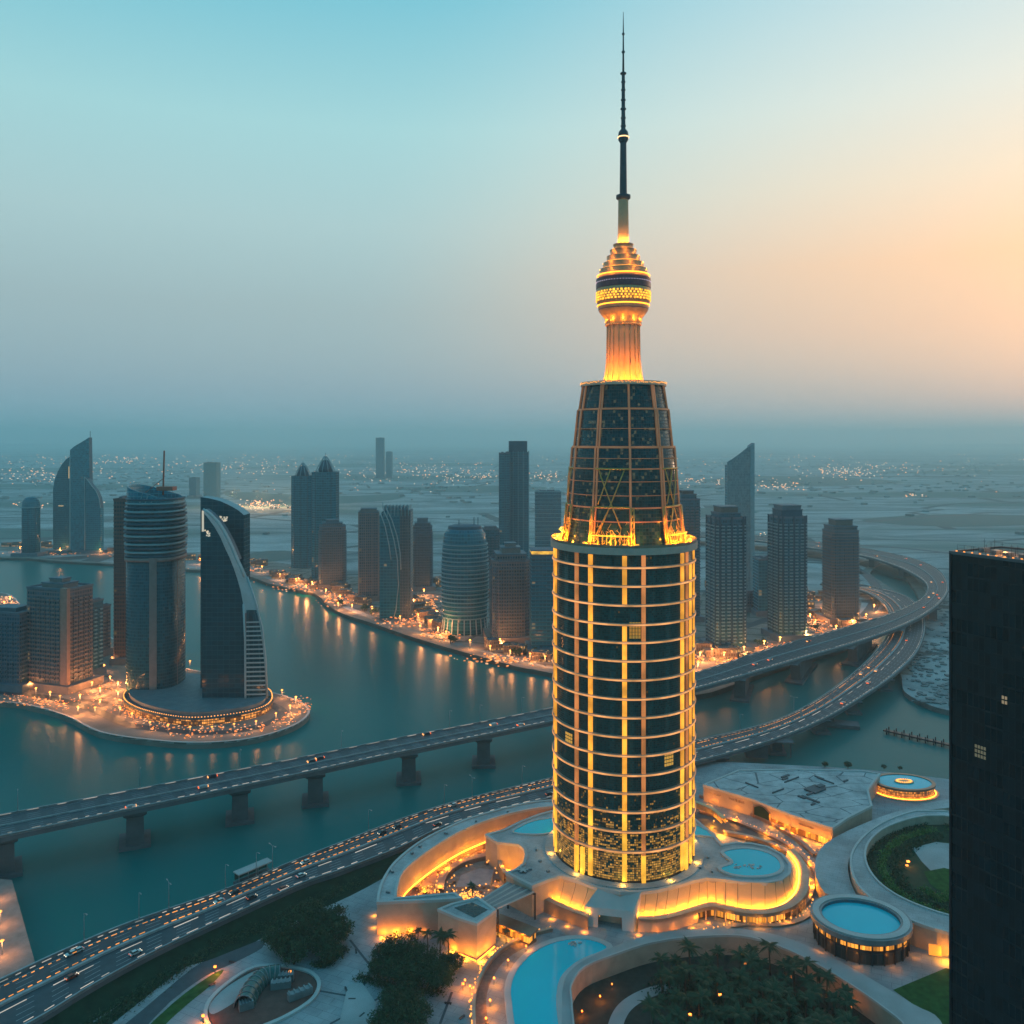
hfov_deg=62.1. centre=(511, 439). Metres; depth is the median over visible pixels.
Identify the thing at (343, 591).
building
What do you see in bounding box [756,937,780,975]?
palm tree
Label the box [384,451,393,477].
distant tower
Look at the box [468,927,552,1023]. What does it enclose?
lane wall
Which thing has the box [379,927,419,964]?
broadleaf tree
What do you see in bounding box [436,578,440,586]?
building
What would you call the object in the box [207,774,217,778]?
car
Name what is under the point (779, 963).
palm tree
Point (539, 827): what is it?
roof pool
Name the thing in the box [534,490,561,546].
slab tower
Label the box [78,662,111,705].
plaza
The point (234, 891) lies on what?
car
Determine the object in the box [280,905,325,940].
broadleaf tree
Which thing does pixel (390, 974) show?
broadleaf tree
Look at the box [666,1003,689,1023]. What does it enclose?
palm tree
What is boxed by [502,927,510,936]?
palm tree
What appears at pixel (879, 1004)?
garden ring wall
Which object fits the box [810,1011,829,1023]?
palm tree
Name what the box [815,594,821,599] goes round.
building
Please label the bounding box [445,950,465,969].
broadleaf tree
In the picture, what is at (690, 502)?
apartment tower
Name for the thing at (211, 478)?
distant tower
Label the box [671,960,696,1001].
palm tree
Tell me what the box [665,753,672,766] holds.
lit window
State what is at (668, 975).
palm tree
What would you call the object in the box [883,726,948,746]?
jetty
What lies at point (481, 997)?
path sunken lane
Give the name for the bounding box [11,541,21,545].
building
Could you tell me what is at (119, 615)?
slab tower
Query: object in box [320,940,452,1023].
pavement drains
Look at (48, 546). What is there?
building
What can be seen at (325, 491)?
domed tower
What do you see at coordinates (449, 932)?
palm tree
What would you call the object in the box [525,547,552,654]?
slab tower
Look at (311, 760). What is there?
car
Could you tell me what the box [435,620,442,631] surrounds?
building
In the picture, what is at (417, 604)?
building
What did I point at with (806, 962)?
palm tree
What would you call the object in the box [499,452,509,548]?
slab tower
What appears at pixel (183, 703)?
island podium
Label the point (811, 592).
building
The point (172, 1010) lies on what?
lawn strip
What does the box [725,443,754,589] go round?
slanted tower
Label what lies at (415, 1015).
broadleaf tree
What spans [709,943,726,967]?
palm tree
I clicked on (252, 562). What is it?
building
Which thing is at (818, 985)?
palm tree
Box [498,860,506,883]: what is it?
curved screen wall
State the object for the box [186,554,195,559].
building
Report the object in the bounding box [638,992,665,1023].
palm tree
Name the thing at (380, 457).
distant tower
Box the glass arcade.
[496,914,538,944]
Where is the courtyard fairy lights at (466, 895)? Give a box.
[418,849,496,899]
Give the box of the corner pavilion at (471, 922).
[437,897,496,960]
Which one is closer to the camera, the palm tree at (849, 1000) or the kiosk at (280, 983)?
the palm tree at (849, 1000)
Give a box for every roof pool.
[512,817,552,835]
[695,824,716,837]
[717,847,783,878]
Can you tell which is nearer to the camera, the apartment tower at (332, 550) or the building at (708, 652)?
the building at (708, 652)
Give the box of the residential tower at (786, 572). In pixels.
[761,504,813,641]
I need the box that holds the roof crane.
[146,451,176,494]
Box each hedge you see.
[309,945,350,968]
[352,970,446,997]
[866,822,948,876]
[874,825,948,913]
[884,830,948,910]
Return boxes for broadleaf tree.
[259,923,289,948]
[262,920,299,956]
[276,935,310,967]
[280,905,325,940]
[291,897,327,924]
[296,921,335,954]
[306,907,346,930]
[313,937,343,962]
[319,903,350,923]
[320,916,354,942]
[366,955,388,977]
[366,1003,401,1023]
[369,942,396,964]
[376,987,417,1022]
[377,983,404,1006]
[378,954,411,982]
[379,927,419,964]
[380,999,430,1023]
[391,948,421,971]
[394,957,430,990]
[396,980,425,1001]
[401,994,433,1023]
[407,941,443,969]
[421,960,456,991]
[427,951,457,977]
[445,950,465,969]
[844,761,851,766]
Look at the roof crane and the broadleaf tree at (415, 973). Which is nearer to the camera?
the broadleaf tree at (415, 973)
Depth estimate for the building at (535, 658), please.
784.84 m
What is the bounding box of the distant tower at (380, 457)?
[374,437,384,477]
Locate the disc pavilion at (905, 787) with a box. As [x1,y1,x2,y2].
[876,773,939,801]
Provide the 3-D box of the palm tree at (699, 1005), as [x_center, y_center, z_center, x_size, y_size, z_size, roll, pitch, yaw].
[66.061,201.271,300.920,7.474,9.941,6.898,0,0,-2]
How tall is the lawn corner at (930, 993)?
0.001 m
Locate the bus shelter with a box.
[233,858,271,884]
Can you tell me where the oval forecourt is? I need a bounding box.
[203,963,320,1023]
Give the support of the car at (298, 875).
on the highway
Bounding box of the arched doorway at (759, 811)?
[754,806,768,819]
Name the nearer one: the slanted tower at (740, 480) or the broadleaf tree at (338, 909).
the broadleaf tree at (338, 909)
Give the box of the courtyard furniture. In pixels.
[410,852,498,899]
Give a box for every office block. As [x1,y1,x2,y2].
[746,590,752,611]
[750,555,766,616]
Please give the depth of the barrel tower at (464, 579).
893.41 m
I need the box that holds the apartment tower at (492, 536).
[482,525,499,587]
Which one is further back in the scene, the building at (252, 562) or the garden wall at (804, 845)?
the building at (252, 562)
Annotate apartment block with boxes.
[0,603,33,692]
[25,576,103,694]
[93,597,105,674]
[103,603,112,656]
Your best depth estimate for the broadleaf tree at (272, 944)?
329.99 m
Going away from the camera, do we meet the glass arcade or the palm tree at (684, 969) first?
the palm tree at (684, 969)
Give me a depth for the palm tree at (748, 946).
330.56 m
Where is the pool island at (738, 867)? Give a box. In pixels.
[734,864,761,868]
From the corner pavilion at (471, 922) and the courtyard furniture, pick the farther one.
the courtyard furniture
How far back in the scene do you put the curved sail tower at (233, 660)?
647.77 m
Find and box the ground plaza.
[93,762,948,1023]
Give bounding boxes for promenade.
[0,557,925,699]
[0,593,309,748]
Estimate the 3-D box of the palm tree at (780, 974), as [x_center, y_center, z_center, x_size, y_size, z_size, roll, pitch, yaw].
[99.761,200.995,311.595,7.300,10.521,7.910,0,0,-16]
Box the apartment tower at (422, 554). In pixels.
[413,517,435,591]
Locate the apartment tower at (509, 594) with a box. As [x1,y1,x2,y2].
[483,542,529,643]
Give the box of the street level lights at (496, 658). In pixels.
[0,551,871,738]
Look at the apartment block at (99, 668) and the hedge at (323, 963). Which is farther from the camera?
the apartment block at (99, 668)
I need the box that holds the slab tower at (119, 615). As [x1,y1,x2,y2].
[109,495,126,664]
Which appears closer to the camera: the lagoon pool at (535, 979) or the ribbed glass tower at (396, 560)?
the lagoon pool at (535, 979)
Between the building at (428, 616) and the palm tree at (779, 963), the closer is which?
the palm tree at (779, 963)
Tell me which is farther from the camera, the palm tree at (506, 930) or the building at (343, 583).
the building at (343, 583)
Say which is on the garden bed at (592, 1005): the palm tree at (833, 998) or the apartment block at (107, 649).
the palm tree at (833, 998)
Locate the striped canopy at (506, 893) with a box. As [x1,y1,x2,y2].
[482,882,535,936]
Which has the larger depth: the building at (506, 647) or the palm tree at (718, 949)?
the building at (506, 647)
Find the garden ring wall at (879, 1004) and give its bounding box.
[562,928,941,1023]
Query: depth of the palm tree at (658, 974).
314.82 m
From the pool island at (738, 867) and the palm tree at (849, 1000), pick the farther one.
the pool island at (738, 867)
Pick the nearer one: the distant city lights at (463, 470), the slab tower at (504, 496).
the slab tower at (504, 496)
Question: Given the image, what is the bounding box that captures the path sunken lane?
[475,939,536,1023]
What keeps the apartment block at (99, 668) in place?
on the promenade at (116, 673)
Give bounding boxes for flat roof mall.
[703,769,880,843]
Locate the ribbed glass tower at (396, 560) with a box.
[379,501,412,618]
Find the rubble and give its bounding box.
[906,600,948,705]
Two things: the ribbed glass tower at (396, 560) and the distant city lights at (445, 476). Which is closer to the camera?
the ribbed glass tower at (396, 560)
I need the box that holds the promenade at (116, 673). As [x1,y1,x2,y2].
[0,593,309,748]
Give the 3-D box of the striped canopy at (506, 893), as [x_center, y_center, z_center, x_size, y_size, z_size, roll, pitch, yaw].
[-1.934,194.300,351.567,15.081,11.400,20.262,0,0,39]
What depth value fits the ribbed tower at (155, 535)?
670.78 m
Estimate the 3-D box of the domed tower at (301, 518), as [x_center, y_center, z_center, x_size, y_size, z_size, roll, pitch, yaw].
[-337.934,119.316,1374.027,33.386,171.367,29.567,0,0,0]
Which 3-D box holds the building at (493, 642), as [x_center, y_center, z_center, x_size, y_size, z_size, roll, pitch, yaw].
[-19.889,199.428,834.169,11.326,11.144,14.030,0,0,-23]
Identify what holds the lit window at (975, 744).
in the foreground tower at (986, 785)
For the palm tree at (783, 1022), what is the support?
on the garden bed at (592, 1005)
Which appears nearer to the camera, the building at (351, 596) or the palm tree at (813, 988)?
the palm tree at (813, 988)
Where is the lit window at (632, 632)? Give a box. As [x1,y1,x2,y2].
[629,626,640,638]
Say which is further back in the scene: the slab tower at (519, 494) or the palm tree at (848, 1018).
the slab tower at (519, 494)
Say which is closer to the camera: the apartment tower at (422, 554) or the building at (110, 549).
the apartment tower at (422, 554)
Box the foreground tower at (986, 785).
[949,538,1023,1023]
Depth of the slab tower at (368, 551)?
1083.94 m
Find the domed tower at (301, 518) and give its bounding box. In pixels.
[291,463,311,567]
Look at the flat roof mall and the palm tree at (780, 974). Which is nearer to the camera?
the palm tree at (780, 974)
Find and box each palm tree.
[414,927,421,934]
[421,928,433,949]
[430,926,449,959]
[438,928,456,953]
[466,881,478,897]
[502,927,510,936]
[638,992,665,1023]
[650,951,671,985]
[652,968,662,993]
[653,993,667,1014]
[656,966,681,1005]
[666,954,684,967]
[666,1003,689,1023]
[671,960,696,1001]
[674,990,695,1021]
[676,936,702,979]
[685,1015,704,1023]
[687,985,716,1016]
[691,970,715,1008]
[691,990,706,1017]
[699,950,716,970]
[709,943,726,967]
[714,973,735,1005]
[717,987,739,1023]
[725,1000,752,1023]
[727,944,751,983]
[739,949,764,977]
[742,942,759,956]
[742,996,769,1023]
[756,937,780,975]
[756,958,769,974]
[774,957,794,973]
[775,969,794,998]
[775,1018,787,1023]
[782,961,805,994]
[783,954,799,978]
[790,1014,814,1023]
[795,956,819,987]
[795,972,816,990]
[804,982,825,1011]
[804,983,826,1008]
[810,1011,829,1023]
[812,967,824,982]
[817,969,839,1004]
[823,988,844,1016]
[833,1008,853,1021]
[835,982,856,1010]
[836,990,861,1013]
[836,1009,860,1023]
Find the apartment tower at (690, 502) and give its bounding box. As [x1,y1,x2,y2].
[679,490,704,621]
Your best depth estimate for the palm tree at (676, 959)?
322.75 m
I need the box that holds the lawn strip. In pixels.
[151,970,223,1023]
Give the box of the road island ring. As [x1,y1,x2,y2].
[0,600,287,734]
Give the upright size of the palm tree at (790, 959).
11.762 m
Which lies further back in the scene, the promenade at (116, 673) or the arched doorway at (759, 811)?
the promenade at (116, 673)
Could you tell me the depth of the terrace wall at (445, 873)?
395.20 m
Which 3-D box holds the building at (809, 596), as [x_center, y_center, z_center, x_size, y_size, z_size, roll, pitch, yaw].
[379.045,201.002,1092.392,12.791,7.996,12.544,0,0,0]
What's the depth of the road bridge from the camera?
515.39 m
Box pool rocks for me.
[568,941,581,946]
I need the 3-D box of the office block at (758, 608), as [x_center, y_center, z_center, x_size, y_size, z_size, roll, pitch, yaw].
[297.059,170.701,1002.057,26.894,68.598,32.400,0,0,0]
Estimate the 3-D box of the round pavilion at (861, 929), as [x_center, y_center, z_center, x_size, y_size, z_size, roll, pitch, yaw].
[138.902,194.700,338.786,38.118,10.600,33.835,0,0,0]
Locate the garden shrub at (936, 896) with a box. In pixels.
[917,884,948,902]
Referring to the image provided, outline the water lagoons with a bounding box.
[224,476,1023,590]
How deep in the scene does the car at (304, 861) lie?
393.03 m
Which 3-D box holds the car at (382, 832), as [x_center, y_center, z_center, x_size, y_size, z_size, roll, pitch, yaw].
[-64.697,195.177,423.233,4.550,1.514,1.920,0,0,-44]
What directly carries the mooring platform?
on the water
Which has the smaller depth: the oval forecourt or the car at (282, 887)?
the oval forecourt
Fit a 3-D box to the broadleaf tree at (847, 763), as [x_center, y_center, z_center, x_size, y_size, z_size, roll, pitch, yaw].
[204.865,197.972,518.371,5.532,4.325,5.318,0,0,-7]
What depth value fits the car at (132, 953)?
323.20 m
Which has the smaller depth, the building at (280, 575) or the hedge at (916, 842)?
the hedge at (916, 842)
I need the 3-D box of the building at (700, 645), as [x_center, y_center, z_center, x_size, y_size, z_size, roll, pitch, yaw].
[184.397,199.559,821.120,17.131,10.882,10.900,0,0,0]
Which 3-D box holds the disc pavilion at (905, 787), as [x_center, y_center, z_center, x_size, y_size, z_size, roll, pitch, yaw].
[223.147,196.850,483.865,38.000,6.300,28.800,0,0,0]
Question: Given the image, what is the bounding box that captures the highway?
[0,583,924,1023]
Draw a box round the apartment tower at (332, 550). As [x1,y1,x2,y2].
[318,519,349,588]
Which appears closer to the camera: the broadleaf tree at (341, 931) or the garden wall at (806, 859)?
the broadleaf tree at (341, 931)
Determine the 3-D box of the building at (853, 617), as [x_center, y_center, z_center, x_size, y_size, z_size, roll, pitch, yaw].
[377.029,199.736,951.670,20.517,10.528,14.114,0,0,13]
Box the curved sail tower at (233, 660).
[200,496,267,698]
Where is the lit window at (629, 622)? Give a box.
[629,622,640,635]
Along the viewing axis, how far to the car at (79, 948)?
325.29 m
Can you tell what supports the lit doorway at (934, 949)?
in the ring building at (839, 857)
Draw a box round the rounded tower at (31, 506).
[11,496,48,556]
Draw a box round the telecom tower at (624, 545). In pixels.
[551,12,697,882]
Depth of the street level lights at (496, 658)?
785.82 m
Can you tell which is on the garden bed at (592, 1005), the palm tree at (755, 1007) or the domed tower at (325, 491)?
the palm tree at (755, 1007)
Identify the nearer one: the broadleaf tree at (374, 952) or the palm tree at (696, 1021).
the palm tree at (696, 1021)
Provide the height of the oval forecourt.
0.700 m
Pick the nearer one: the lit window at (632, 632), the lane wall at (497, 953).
the lane wall at (497, 953)
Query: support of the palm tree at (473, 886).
on the pavement courtyard
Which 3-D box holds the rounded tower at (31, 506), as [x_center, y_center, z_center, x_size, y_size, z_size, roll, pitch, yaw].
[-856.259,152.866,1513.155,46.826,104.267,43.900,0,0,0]
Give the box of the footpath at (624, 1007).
[608,984,684,1023]
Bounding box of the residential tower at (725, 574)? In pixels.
[699,505,753,652]
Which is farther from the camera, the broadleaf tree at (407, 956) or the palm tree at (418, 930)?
the palm tree at (418, 930)
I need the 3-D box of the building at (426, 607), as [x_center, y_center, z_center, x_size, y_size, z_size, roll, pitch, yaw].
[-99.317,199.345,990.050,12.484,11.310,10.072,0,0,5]
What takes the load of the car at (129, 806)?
on the road bridge
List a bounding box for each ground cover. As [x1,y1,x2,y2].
[78,864,389,1023]
[641,954,861,1023]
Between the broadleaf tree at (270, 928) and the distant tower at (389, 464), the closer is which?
the broadleaf tree at (270, 928)
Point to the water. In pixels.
(358, 684)
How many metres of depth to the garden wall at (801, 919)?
349.68 m
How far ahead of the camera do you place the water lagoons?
2831.98 m
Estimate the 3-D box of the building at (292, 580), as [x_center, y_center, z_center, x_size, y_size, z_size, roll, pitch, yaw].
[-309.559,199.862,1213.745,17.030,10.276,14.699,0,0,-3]
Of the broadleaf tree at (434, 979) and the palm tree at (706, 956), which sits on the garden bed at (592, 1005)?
the palm tree at (706, 956)
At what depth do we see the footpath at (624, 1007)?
310.65 m
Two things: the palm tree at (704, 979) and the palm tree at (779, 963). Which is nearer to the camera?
the palm tree at (704, 979)
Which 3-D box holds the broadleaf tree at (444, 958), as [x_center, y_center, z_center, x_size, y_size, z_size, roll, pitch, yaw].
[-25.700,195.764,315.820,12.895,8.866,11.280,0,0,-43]
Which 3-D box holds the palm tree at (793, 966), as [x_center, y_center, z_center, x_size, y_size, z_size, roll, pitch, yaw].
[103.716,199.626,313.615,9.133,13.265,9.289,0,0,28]
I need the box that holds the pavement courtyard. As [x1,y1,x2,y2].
[409,849,505,898]
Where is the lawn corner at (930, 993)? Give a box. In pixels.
[894,968,948,1023]
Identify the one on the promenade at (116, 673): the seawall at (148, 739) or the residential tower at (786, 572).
the seawall at (148, 739)
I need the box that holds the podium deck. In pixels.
[485,810,809,932]
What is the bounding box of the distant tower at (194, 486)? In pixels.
[187,477,201,496]
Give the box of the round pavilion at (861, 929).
[810,894,912,965]
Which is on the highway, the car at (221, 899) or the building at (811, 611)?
the car at (221, 899)
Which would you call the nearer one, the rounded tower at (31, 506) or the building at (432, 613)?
the building at (432, 613)
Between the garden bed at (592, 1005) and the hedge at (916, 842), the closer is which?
the garden bed at (592, 1005)
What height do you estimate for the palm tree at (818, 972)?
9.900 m
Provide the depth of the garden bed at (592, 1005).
315.78 m
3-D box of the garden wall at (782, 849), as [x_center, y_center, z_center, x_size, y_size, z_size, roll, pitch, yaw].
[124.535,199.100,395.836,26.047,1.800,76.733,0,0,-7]
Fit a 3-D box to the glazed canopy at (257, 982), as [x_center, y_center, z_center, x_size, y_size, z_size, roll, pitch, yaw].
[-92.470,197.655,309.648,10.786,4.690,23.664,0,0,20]
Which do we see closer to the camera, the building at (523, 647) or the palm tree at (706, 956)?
the palm tree at (706, 956)
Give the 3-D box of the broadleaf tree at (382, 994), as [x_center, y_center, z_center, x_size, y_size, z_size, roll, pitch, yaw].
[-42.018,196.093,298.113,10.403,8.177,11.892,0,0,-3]
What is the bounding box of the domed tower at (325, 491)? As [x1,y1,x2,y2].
[312,453,338,577]
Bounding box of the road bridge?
[0,532,947,878]
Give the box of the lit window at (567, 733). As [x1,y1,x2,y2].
[565,731,571,743]
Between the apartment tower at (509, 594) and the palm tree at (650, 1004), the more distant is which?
the apartment tower at (509, 594)
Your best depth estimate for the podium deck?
358.84 m
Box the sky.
[0,0,1023,443]
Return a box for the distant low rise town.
[0,456,1023,534]
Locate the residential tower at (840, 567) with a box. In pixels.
[815,518,866,624]
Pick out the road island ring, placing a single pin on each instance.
(277, 708)
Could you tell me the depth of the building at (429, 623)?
927.42 m
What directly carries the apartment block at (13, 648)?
on the promenade at (116, 673)
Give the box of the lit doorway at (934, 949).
[929,944,940,955]
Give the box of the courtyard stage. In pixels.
[456,868,493,889]
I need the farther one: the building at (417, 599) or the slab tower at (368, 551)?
the slab tower at (368, 551)
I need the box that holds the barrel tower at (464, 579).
[441,523,488,635]
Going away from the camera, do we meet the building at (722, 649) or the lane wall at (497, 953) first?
the lane wall at (497, 953)
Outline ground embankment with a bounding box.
[42,850,405,1023]
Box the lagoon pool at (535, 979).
[504,935,612,1023]
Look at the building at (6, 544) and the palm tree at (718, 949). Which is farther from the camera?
the building at (6, 544)
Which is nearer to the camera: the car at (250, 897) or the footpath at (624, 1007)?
the footpath at (624, 1007)
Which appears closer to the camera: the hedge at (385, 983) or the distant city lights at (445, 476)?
the hedge at (385, 983)
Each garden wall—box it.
[695,801,727,823]
[699,794,816,856]
[699,810,814,879]
[703,898,815,929]
[724,830,814,916]
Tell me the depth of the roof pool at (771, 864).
374.48 m
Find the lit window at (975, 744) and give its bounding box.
[975,744,985,759]
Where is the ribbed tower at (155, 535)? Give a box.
[123,484,187,691]
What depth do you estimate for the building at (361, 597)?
1063.32 m
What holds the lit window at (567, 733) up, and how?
in the telecom tower at (624, 545)
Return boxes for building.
[1,542,10,545]
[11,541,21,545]
[41,541,51,546]
[44,544,52,547]
[107,547,113,552]
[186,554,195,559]
[250,560,255,565]
[255,558,267,565]
[271,570,279,578]
[274,572,290,578]
[288,576,301,583]
[299,579,310,584]
[310,583,318,589]
[332,584,346,592]
[334,582,347,587]
[337,588,352,595]
[347,593,357,600]
[354,595,368,603]
[357,598,371,604]
[376,799,552,934]
[413,597,424,601]
[413,602,430,606]
[420,609,439,619]
[421,606,432,609]
[424,615,438,625]
[426,612,440,615]
[426,616,442,627]
[431,618,442,628]
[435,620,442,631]
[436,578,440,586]
[484,636,499,650]
[499,640,505,649]
[502,642,517,653]
[508,642,527,654]
[528,648,549,661]
[530,654,540,661]
[546,651,552,661]
[695,641,712,652]
[702,647,715,656]
[715,645,739,658]
[738,651,752,657]
[807,590,814,596]
[807,593,812,599]
[807,600,814,608]
[807,608,820,616]
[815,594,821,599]
[815,799,948,956]
[837,617,855,627]
[840,615,859,620]
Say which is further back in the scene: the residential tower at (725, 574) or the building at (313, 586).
the building at (313, 586)
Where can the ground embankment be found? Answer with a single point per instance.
(85, 1007)
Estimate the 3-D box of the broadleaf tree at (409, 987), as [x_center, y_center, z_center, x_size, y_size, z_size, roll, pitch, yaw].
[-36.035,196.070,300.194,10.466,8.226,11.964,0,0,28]
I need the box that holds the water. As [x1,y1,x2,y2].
[0,560,948,961]
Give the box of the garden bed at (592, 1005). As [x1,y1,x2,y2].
[573,955,874,1023]
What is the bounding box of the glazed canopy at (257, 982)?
[233,963,280,1007]
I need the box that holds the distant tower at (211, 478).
[203,462,222,498]
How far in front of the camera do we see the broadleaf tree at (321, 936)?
330.93 m
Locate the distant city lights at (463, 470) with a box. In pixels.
[2,454,1023,533]
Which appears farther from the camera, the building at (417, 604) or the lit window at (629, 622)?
the building at (417, 604)
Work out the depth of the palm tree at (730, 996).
297.81 m
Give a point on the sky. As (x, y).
(222, 221)
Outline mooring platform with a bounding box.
[826,717,859,729]
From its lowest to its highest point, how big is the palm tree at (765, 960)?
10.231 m
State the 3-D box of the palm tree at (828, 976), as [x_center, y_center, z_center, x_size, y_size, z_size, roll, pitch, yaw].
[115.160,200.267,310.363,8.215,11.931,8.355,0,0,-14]
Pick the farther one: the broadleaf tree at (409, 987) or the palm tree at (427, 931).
the palm tree at (427, 931)
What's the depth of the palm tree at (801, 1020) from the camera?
283.85 m
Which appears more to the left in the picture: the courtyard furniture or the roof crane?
the roof crane
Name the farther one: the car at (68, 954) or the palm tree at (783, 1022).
the car at (68, 954)
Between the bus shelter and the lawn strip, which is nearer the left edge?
the lawn strip
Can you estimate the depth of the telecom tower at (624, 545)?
365.71 m
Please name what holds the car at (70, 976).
on the highway
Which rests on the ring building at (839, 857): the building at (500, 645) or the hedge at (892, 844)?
the hedge at (892, 844)
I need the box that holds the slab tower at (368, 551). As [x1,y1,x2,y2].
[356,507,378,600]
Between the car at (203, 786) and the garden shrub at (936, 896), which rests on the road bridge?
the car at (203, 786)
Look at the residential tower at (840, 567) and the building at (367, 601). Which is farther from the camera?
the building at (367, 601)
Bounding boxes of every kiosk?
[238,997,253,1012]
[271,976,290,990]
[278,970,293,981]
[287,983,312,1002]
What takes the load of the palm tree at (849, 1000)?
on the garden bed at (592, 1005)
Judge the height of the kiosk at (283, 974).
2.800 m
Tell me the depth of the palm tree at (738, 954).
321.05 m
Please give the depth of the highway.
390.20 m
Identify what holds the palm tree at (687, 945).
on the garden bed at (592, 1005)
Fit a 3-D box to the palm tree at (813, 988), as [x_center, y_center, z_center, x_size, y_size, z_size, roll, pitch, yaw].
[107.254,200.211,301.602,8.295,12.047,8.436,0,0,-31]
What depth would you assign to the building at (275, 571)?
1258.32 m
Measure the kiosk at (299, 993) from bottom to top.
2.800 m
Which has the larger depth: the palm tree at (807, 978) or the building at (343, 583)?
the building at (343, 583)
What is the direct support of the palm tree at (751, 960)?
on the garden bed at (592, 1005)
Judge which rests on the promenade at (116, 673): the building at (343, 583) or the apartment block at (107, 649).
the apartment block at (107, 649)
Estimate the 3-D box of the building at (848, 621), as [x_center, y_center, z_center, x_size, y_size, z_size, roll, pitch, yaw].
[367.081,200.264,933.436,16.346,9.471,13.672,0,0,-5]
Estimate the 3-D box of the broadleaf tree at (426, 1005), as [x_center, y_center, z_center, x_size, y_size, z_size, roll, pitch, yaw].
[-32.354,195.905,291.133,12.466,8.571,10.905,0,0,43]
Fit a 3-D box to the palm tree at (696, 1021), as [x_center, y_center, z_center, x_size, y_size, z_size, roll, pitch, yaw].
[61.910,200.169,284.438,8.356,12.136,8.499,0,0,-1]
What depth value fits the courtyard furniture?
378.91 m
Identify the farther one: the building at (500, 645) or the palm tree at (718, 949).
the building at (500, 645)
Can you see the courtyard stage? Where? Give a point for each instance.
(480, 876)
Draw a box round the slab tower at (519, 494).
[507,441,528,556]
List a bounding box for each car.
[64,949,77,957]
[64,972,78,980]
[72,946,83,954]
[125,804,136,808]
[129,949,141,956]
[198,784,208,788]
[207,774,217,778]
[213,897,224,903]
[229,888,239,894]
[246,894,256,899]
[278,885,288,890]
[296,872,306,877]
[300,859,309,864]
[307,759,316,762]
[377,829,386,834]
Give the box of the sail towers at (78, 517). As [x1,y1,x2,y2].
[40,438,106,553]
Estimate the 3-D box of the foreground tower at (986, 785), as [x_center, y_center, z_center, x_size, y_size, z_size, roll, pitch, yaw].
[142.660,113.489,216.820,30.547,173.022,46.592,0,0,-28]
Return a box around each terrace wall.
[414,843,484,891]
[434,853,484,892]
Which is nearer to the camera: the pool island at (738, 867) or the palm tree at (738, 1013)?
the palm tree at (738, 1013)
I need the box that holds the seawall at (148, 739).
[0,592,309,743]
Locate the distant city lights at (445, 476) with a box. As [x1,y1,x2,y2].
[1,454,1020,534]
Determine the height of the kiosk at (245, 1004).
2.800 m
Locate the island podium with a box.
[122,673,272,725]

